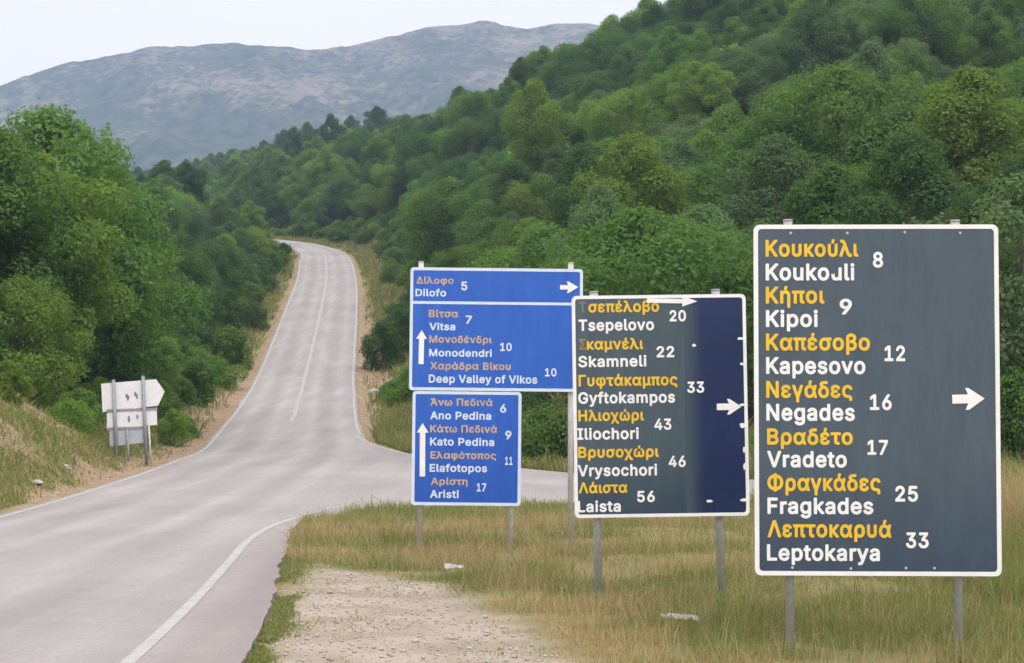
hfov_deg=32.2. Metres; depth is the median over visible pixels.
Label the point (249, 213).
tree
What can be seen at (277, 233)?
shrub
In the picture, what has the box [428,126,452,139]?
tree
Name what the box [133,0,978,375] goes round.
wood
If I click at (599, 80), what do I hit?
tree
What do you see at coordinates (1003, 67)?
tree
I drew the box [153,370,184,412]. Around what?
shrub
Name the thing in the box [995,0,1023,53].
tree
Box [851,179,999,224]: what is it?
tree
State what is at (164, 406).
shrub
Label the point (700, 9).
tree
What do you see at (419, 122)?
tree
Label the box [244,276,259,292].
shrub
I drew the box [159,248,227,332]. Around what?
tree
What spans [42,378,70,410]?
shrub
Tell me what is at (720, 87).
tree
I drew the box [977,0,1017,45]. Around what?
tree
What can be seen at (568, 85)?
tree
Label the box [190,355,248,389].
shrub
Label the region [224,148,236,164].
tree
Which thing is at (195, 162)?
tree
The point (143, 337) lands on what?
tree
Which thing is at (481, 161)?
tree
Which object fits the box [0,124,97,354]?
tree
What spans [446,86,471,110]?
tree
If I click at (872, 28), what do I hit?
tree
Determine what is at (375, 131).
tree
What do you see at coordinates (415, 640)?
gravel
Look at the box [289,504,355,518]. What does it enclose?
edge line
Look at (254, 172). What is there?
tree
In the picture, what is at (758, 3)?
tree
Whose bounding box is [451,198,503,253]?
tree
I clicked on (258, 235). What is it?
tree
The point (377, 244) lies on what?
shrub
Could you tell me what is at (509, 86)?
tree
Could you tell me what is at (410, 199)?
tree
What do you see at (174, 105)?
mountain
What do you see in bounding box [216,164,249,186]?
tree
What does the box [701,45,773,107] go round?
tree
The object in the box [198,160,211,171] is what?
tree
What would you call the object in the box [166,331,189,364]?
shrub
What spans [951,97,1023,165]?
tree
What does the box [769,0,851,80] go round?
tree
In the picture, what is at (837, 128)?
tree
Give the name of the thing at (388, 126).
tree
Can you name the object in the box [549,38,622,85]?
tree
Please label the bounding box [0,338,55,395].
shrub
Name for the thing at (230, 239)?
tree
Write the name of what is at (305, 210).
tree
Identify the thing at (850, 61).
tree
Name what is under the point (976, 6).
tree
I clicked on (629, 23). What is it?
tree
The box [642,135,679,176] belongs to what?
tree
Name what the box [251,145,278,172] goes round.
tree
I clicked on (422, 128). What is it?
tree
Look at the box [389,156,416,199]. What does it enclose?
tree
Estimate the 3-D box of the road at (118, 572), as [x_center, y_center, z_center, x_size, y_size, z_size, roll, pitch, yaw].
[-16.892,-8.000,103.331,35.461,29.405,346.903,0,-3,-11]
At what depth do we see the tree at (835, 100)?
97.40 m
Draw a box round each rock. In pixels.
[32,480,43,484]
[367,388,379,394]
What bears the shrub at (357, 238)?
on the ground at (312, 600)
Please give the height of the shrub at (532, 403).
3.222 m
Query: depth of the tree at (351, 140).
310.95 m
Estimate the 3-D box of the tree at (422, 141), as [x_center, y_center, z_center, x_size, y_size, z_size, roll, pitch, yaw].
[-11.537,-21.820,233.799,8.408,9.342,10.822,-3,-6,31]
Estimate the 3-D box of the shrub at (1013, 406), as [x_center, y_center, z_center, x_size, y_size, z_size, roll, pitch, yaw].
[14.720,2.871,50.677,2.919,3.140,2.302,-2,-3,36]
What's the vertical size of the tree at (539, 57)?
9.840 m
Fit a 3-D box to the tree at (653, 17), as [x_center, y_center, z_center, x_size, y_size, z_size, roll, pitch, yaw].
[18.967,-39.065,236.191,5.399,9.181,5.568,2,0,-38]
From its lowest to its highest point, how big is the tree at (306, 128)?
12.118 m
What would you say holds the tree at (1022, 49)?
on the ground at (312, 600)
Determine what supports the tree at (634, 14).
on the ground at (312, 600)
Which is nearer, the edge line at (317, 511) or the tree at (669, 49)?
the edge line at (317, 511)
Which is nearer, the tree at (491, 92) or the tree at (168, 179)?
the tree at (168, 179)
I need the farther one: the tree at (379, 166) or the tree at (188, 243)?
the tree at (379, 166)
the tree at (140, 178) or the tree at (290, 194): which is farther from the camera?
the tree at (290, 194)
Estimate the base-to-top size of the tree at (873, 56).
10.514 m
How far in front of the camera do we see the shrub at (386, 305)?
152.18 m
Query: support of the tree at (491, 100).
on the ground at (312, 600)
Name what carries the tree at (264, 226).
on the ground at (312, 600)
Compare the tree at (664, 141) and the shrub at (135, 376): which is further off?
the tree at (664, 141)
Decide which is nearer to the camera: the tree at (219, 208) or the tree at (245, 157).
the tree at (219, 208)
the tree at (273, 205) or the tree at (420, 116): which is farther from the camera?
the tree at (420, 116)
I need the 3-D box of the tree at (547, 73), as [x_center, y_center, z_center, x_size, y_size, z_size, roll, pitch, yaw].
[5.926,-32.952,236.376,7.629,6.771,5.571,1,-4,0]
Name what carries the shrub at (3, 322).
on the ground at (312, 600)
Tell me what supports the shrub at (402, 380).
on the ground at (312, 600)
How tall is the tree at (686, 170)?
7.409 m
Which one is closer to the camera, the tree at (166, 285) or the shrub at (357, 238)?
the tree at (166, 285)
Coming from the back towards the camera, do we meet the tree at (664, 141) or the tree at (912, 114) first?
the tree at (664, 141)
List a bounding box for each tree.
[0,121,101,340]
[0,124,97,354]
[0,148,141,410]
[0,272,97,397]
[1,97,174,386]
[60,186,220,384]
[78,217,183,376]
[130,177,185,231]
[131,166,144,176]
[134,172,147,187]
[136,200,187,249]
[138,173,189,196]
[142,159,175,183]
[147,219,201,271]
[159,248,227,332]
[165,185,203,240]
[172,162,211,202]
[173,198,211,248]
[176,203,196,239]
[187,165,216,187]
[188,253,223,317]
[189,158,202,171]
[192,237,255,298]
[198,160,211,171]
[202,196,240,235]
[202,220,252,251]
[207,152,224,167]
[212,186,244,199]
[216,159,245,179]
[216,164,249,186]
[216,190,256,216]
[216,233,239,254]
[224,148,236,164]
[227,152,241,163]
[227,175,279,211]
[229,226,278,254]
[231,153,250,164]
[231,172,244,190]
[235,168,266,191]
[235,200,267,246]
[243,171,270,180]
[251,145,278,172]
[254,194,295,228]
[255,149,293,159]
[257,220,270,238]
[259,169,298,188]
[260,161,307,192]
[261,143,282,150]
[269,156,290,168]
[270,182,305,217]
[273,129,287,148]
[275,171,307,201]
[278,164,302,178]
[278,184,308,214]
[281,126,306,156]
[282,149,295,158]
[288,197,330,228]
[290,131,314,149]
[290,148,319,181]
[292,144,321,164]
[295,121,315,139]
[300,135,330,158]
[300,145,349,198]
[302,154,351,187]
[310,173,359,212]
[310,195,348,228]
[311,181,357,209]
[312,113,346,144]
[316,176,366,223]
[330,155,362,178]
[331,130,370,168]
[344,115,362,129]
[344,188,398,221]
[356,128,372,163]
[358,136,384,166]
[359,163,404,214]
[359,165,384,189]
[362,106,392,129]
[366,123,381,133]
[369,146,403,182]
[372,125,387,135]
[373,128,394,149]
[376,148,393,167]
[379,121,398,132]
[380,126,409,159]
[388,114,412,125]
[389,132,450,188]
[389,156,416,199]
[391,118,414,133]
[393,177,473,258]
[395,123,433,147]
[398,170,444,205]
[399,184,452,250]
[404,152,445,189]
[406,113,435,126]
[412,117,429,134]
[415,112,451,135]
[418,155,470,189]
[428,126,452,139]
[428,244,482,267]
[432,105,448,116]
[436,116,483,171]
[436,165,501,213]
[440,89,500,138]
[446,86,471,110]
[446,93,470,119]
[446,173,502,228]
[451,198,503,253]
[452,146,506,181]
[453,220,535,268]
[458,91,504,116]
[466,221,570,268]
[468,155,491,172]
[469,158,542,238]
[470,112,510,156]
[477,151,509,171]
[482,100,531,152]
[484,211,524,253]
[486,88,525,106]
[489,202,753,406]
[490,75,521,112]
[490,217,544,267]
[496,172,569,223]
[497,77,580,174]
[502,57,536,99]
[520,45,559,97]
[528,92,581,129]
[530,145,576,200]
[534,59,573,96]
[535,139,639,234]
[541,42,582,86]
[541,253,623,295]
[543,180,639,288]
[547,84,567,123]
[548,73,580,98]
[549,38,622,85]
[555,72,590,113]
[565,26,632,61]
[569,89,609,136]
[569,131,697,233]
[570,69,626,109]
[572,87,677,146]
[572,108,645,146]
[574,138,617,171]
[576,70,616,101]
[581,41,627,73]
[592,13,618,40]
[601,16,641,43]
[606,49,638,82]
[609,32,656,73]
[615,29,659,50]
[616,249,752,353]
[617,75,640,92]
[618,53,665,87]
[622,0,664,18]
[626,165,706,213]
[628,77,674,126]
[629,199,780,290]
[630,21,722,67]
[631,10,647,17]
[631,113,705,144]
[632,25,701,94]
[639,4,672,31]
[641,19,679,47]
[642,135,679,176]
[645,57,727,122]
[646,174,744,230]
[647,0,682,20]
[654,139,715,177]
[657,51,720,93]
[657,148,822,230]
[661,117,724,147]
[662,59,718,123]
[672,28,717,67]
[674,128,730,175]
[676,0,703,23]
[678,0,726,22]
[681,62,741,120]
[681,104,752,172]
[690,20,715,35]
[692,28,722,51]
[699,3,749,31]
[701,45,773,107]
[707,0,746,36]
[709,15,752,57]
[710,129,822,240]
[715,113,839,217]
[719,51,798,118]
[738,60,936,181]
[739,21,787,56]
[739,26,820,79]
[740,0,792,20]
[743,2,785,41]
[743,75,804,115]
[746,321,753,400]
[752,0,789,22]
[758,72,827,112]
[764,85,808,117]
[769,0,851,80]
[780,161,861,224]
[781,0,807,70]
[806,110,859,153]
[810,0,853,12]
[810,10,902,62]
[810,111,961,189]
[821,13,884,66]
[831,0,888,47]
[831,128,995,224]
[832,52,885,71]
[838,93,957,164]
[845,39,917,102]
[845,153,950,218]
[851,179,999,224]
[873,0,970,82]
[876,0,948,67]
[879,48,922,81]
[882,37,954,82]
[892,63,1023,195]
[895,49,943,99]
[902,169,1023,407]
[907,67,1023,103]
[922,198,1021,336]
[936,0,972,61]
[936,191,1022,353]
[945,150,976,190]
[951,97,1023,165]
[954,6,1023,69]
[957,0,996,30]
[971,66,1023,145]
[975,153,1023,252]
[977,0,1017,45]
[977,151,1023,193]
[982,63,1018,77]
[986,13,1023,66]
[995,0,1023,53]
[998,56,1023,102]
[1012,44,1023,60]
[1013,37,1023,62]
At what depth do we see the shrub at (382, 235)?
224.65 m
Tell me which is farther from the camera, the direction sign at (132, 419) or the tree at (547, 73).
the tree at (547, 73)
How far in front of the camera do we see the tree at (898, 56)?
135.67 m
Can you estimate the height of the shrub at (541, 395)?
4.076 m
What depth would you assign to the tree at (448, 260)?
133.34 m
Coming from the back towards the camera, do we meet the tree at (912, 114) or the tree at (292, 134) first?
the tree at (292, 134)
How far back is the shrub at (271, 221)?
263.83 m
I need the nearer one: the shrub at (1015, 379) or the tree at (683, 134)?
the shrub at (1015, 379)
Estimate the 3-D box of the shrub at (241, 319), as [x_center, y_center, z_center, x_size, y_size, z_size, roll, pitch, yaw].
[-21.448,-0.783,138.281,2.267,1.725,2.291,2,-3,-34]
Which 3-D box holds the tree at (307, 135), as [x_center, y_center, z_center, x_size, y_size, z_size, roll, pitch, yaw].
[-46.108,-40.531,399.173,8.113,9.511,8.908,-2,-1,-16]
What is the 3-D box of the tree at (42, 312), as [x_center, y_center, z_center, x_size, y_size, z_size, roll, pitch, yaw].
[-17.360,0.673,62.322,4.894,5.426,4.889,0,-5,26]
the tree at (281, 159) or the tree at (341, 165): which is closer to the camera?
the tree at (341, 165)
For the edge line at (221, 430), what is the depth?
71.47 m
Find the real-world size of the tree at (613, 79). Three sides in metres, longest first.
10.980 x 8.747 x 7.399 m
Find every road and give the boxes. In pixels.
[0,239,369,662]
[291,441,754,520]
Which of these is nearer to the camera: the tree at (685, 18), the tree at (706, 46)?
the tree at (706, 46)
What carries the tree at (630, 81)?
on the ground at (312, 600)
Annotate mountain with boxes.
[0,21,599,177]
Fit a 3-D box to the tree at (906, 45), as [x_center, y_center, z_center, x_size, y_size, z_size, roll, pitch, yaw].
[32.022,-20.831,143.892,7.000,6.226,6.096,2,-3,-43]
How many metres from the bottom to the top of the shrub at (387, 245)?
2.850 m
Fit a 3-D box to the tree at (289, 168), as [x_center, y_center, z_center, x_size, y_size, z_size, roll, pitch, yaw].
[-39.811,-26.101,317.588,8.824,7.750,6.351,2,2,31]
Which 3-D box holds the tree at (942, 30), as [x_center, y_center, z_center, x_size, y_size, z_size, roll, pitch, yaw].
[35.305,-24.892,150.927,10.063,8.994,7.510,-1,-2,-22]
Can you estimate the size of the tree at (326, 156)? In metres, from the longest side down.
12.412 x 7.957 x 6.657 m
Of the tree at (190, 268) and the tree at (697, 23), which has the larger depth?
the tree at (697, 23)
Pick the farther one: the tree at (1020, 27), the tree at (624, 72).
the tree at (624, 72)
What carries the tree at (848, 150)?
on the ground at (312, 600)
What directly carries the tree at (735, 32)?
on the ground at (312, 600)
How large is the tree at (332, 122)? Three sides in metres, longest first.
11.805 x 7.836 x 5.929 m
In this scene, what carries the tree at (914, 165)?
on the ground at (312, 600)
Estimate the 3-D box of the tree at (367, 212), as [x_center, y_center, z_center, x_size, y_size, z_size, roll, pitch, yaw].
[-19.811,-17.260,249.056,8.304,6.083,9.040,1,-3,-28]
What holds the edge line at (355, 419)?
on the road at (118, 572)
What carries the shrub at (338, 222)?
on the ground at (312, 600)
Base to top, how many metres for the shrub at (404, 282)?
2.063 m
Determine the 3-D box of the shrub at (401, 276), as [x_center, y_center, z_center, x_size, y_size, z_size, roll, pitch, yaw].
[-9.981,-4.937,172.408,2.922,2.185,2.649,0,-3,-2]
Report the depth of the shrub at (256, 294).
152.76 m
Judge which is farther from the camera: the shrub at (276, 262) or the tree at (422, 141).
the tree at (422, 141)
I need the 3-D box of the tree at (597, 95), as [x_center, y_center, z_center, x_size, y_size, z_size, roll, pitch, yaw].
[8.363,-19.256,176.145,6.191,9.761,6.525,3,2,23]
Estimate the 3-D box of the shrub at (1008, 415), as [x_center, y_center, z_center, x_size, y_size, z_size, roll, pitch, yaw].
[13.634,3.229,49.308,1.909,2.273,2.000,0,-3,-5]
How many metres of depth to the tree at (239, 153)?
477.19 m
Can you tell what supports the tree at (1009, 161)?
on the ground at (312, 600)
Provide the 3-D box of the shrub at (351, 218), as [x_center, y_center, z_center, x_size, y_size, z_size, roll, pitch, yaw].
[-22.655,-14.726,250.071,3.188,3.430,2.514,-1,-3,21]
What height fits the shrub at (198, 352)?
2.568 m
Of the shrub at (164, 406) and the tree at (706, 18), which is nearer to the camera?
the shrub at (164, 406)
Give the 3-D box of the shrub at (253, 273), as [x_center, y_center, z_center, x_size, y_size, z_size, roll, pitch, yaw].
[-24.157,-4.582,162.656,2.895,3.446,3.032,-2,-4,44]
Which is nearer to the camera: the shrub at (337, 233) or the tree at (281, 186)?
the shrub at (337, 233)
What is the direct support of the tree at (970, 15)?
on the ground at (312, 600)
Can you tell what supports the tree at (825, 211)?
on the ground at (312, 600)
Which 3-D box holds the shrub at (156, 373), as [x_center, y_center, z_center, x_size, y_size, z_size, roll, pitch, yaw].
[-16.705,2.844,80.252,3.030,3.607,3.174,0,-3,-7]
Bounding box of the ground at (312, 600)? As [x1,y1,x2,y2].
[0,46,1023,662]
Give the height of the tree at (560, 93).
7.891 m
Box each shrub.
[0,311,17,360]
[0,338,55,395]
[0,358,37,405]
[19,383,60,411]
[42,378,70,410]
[43,357,109,404]
[47,398,100,435]
[58,386,106,434]
[68,362,112,387]
[75,376,116,418]
[108,356,173,416]
[109,361,170,407]
[136,376,179,419]
[143,336,185,381]
[145,326,183,367]
[145,351,181,408]
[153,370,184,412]
[155,408,196,446]
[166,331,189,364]
[168,415,204,438]
[171,376,197,408]
[172,356,223,407]
[179,321,215,351]
[180,346,213,368]
[184,336,207,354]
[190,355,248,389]
[208,287,252,332]
[208,325,255,369]
[232,280,266,304]
[234,311,251,329]
[238,264,262,288]
[239,297,270,329]
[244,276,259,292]
[249,240,277,260]
[253,267,280,291]
[266,251,285,275]
[267,218,279,233]
[267,242,283,266]
[274,229,284,236]
[277,250,291,266]
[278,242,291,254]
[280,225,299,236]
[292,217,310,237]
[304,222,318,238]
[311,229,323,238]
[319,225,329,238]
[324,226,348,242]
[329,219,348,236]
[330,226,346,242]
[343,215,356,232]
[346,222,363,241]
[349,229,372,244]
[351,217,367,232]
[357,225,377,237]
[359,320,407,370]
[361,222,386,235]
[368,213,387,226]
[369,240,385,250]
[371,301,409,355]
[374,227,393,242]
[374,241,399,258]
[377,379,401,399]
[378,209,398,225]
[378,262,402,282]
[379,378,425,408]
[381,246,407,264]
[382,241,392,257]
[382,301,398,312]
[383,257,397,268]
[384,291,409,332]
[388,218,402,232]
[390,230,406,245]
[391,263,408,283]
[393,366,408,381]
[394,271,408,286]
[396,367,408,388]
[400,242,417,263]
[402,277,409,288]
[403,249,434,281]
[404,265,425,291]
[470,391,556,406]
[521,391,563,433]
[521,398,566,458]
[521,403,573,462]
[748,431,753,450]
[1000,366,1023,467]
[1000,407,1023,462]
[1001,387,1022,424]
[1001,421,1020,457]
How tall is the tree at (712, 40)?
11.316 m
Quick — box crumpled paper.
[444,563,462,568]
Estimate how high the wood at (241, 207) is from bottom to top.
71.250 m
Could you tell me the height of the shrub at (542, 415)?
2.876 m
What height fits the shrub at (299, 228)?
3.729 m
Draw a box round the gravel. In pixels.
[271,563,598,662]
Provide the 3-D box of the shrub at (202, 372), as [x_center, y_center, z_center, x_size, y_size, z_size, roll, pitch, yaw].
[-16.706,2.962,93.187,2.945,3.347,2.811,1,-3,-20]
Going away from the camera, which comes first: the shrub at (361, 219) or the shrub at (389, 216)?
the shrub at (389, 216)
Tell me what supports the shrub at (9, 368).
on the ground at (312, 600)
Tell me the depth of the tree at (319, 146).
336.46 m
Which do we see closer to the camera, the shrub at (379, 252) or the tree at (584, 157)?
the tree at (584, 157)
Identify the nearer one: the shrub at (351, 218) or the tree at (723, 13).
the tree at (723, 13)
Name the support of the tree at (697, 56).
on the ground at (312, 600)
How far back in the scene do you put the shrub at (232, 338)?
116.59 m
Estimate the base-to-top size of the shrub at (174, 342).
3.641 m
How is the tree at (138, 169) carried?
on the ground at (312, 600)
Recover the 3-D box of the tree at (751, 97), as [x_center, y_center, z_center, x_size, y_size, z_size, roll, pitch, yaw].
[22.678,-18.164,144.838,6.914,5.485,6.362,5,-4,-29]
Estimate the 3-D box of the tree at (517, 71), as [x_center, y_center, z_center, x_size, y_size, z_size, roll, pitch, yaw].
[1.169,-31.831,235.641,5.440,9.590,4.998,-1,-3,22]
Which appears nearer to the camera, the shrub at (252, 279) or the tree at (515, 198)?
the tree at (515, 198)
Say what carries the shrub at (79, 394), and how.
on the ground at (312, 600)
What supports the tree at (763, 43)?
on the ground at (312, 600)
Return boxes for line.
[0,249,302,517]
[120,519,292,662]
[280,240,326,420]
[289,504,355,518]
[298,241,360,433]
[355,435,573,473]
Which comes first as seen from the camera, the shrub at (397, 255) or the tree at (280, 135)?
the shrub at (397, 255)
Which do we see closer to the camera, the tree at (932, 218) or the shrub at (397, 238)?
the tree at (932, 218)
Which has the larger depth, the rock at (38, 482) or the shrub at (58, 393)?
the shrub at (58, 393)
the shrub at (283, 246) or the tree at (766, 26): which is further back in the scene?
the shrub at (283, 246)
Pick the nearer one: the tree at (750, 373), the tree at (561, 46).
the tree at (750, 373)
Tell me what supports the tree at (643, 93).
on the ground at (312, 600)
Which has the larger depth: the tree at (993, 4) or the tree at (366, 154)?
the tree at (366, 154)
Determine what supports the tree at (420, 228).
on the ground at (312, 600)
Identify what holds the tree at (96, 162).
on the ground at (312, 600)
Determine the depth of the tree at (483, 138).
221.32 m
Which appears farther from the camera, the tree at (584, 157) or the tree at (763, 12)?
the tree at (763, 12)
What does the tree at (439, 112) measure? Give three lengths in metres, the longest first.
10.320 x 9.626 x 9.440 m
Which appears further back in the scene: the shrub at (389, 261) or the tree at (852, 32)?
the shrub at (389, 261)
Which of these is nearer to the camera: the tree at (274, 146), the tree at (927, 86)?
the tree at (927, 86)
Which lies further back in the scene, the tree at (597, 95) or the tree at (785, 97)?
the tree at (597, 95)
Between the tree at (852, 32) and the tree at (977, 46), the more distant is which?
the tree at (852, 32)
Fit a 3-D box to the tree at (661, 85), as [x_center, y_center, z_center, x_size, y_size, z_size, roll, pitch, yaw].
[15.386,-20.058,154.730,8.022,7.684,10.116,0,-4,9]
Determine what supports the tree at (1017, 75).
on the ground at (312, 600)
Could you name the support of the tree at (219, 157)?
on the ground at (312, 600)
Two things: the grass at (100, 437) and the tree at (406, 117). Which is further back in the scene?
the tree at (406, 117)
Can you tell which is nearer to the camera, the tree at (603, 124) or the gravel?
the gravel
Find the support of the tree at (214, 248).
on the ground at (312, 600)
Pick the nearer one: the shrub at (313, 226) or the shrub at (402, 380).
the shrub at (402, 380)
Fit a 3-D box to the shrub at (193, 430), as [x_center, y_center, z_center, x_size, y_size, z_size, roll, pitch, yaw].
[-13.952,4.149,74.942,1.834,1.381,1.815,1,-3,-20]
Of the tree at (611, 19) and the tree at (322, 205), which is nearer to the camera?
the tree at (322, 205)
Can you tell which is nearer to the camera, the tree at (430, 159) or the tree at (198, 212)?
the tree at (198, 212)
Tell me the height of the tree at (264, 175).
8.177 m
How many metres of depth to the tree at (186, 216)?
180.51 m
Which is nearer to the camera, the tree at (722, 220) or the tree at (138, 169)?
the tree at (722, 220)
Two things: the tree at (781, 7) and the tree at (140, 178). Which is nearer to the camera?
the tree at (781, 7)
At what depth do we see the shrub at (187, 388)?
89.98 m
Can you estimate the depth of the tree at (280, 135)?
492.91 m
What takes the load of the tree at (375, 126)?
on the ground at (312, 600)
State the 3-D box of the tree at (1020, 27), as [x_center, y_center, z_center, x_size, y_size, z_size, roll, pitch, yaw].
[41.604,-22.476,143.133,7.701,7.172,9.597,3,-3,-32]
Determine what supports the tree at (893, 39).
on the ground at (312, 600)
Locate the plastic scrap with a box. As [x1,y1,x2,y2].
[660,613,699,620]
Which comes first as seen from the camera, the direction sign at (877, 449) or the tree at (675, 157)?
the direction sign at (877, 449)
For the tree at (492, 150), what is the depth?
211.02 m
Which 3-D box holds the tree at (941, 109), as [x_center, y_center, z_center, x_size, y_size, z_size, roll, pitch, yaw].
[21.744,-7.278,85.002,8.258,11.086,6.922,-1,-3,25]
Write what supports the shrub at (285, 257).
on the ground at (312, 600)
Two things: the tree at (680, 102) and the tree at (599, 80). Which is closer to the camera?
the tree at (680, 102)
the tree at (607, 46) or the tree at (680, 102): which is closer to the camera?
the tree at (680, 102)
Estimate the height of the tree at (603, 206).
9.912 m
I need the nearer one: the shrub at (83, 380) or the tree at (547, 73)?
the shrub at (83, 380)
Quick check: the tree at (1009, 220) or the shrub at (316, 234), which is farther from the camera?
the shrub at (316, 234)
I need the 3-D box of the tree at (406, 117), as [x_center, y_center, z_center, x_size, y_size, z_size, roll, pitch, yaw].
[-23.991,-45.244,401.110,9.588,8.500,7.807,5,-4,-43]
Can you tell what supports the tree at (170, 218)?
on the ground at (312, 600)
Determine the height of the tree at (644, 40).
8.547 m
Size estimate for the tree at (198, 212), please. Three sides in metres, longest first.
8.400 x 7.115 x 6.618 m
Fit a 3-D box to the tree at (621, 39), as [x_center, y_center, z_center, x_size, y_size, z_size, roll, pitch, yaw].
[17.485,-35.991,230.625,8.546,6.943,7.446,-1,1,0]
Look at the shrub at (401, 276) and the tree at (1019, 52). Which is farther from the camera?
the shrub at (401, 276)
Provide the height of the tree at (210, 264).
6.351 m
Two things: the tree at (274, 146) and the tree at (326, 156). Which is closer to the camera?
the tree at (326, 156)
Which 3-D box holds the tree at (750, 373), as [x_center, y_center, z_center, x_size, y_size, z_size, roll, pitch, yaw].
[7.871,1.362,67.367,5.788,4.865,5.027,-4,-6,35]
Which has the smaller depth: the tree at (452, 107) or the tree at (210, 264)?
the tree at (210, 264)
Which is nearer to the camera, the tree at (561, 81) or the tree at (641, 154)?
the tree at (641, 154)
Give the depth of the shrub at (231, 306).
132.05 m
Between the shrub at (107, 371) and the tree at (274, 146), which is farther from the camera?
the tree at (274, 146)
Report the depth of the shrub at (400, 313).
123.58 m
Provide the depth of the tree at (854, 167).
85.53 m
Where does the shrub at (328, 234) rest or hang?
on the ground at (312, 600)
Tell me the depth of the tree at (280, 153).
379.71 m
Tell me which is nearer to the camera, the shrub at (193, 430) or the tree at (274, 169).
the shrub at (193, 430)
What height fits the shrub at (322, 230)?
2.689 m
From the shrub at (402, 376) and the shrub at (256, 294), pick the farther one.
the shrub at (256, 294)
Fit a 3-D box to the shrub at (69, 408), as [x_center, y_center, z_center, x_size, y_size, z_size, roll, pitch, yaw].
[-14.212,2.760,56.993,1.815,1.381,1.834,2,-3,-35]
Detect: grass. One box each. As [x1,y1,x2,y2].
[0,387,215,509]
[93,219,1023,479]
[244,442,1023,662]
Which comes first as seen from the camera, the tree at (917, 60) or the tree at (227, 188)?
the tree at (917, 60)
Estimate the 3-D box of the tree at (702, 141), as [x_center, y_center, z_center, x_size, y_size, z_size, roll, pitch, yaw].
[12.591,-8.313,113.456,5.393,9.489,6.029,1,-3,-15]
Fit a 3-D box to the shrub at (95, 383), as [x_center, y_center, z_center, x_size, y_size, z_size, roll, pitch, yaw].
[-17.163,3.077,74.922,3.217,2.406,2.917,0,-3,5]
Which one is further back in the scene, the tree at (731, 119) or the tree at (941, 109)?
the tree at (731, 119)
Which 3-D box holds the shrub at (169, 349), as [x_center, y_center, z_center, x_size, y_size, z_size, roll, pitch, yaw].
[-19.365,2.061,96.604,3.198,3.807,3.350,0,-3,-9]
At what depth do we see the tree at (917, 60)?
131.75 m
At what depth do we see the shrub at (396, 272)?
174.41 m
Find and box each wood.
[74,0,1023,374]
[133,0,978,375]
[145,69,904,261]
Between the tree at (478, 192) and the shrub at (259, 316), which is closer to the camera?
the shrub at (259, 316)
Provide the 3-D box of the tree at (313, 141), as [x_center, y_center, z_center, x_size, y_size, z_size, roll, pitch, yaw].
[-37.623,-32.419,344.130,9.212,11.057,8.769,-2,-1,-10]
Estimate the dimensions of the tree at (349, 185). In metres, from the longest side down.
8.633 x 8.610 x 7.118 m
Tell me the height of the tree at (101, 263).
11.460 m
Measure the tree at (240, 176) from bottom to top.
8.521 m
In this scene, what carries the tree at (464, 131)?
on the ground at (312, 600)
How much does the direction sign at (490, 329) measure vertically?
4.327 m
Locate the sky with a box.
[0,0,666,85]
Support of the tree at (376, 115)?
on the ground at (312, 600)
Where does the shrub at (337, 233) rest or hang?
on the ground at (312, 600)
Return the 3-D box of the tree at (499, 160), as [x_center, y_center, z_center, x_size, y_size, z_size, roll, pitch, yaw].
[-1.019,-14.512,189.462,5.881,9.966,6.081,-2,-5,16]
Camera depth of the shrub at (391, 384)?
99.56 m
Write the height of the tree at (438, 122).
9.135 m
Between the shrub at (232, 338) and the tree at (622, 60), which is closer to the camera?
the shrub at (232, 338)
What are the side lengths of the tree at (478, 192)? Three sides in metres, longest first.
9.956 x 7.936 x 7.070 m
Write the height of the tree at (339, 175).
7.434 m
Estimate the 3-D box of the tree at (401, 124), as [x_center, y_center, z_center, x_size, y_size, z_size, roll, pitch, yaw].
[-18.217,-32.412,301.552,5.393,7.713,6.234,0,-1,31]
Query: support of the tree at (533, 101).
on the ground at (312, 600)
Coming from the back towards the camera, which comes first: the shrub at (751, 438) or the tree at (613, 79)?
the tree at (613, 79)
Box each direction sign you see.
[101,376,164,465]
[409,261,582,550]
[572,289,749,599]
[753,219,1001,650]
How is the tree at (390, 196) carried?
on the ground at (312, 600)
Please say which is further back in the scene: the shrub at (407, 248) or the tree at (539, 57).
the tree at (539, 57)
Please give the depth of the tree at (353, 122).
476.49 m
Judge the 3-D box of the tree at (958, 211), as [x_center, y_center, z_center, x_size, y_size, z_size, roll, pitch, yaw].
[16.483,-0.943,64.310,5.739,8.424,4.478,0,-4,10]
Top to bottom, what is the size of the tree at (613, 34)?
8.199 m
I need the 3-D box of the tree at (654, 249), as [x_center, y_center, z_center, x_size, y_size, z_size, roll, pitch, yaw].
[4.494,-0.089,66.173,12.793,9.351,11.631,-3,-3,36]
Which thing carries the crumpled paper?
on the grass at (1006, 585)
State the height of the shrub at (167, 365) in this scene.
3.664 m
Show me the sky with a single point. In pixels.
(36, 36)
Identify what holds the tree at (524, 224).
on the ground at (312, 600)
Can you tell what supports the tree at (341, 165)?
on the ground at (312, 600)
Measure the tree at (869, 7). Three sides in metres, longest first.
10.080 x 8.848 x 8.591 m
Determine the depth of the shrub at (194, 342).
113.35 m
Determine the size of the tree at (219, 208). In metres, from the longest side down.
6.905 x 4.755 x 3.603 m
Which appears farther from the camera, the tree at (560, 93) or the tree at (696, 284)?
the tree at (560, 93)
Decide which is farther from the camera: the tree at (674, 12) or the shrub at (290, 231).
the shrub at (290, 231)
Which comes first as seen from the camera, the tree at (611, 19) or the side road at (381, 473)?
the side road at (381, 473)
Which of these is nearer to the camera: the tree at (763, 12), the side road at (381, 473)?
the side road at (381, 473)
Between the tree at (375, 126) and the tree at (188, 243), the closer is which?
the tree at (188, 243)
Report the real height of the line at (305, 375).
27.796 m

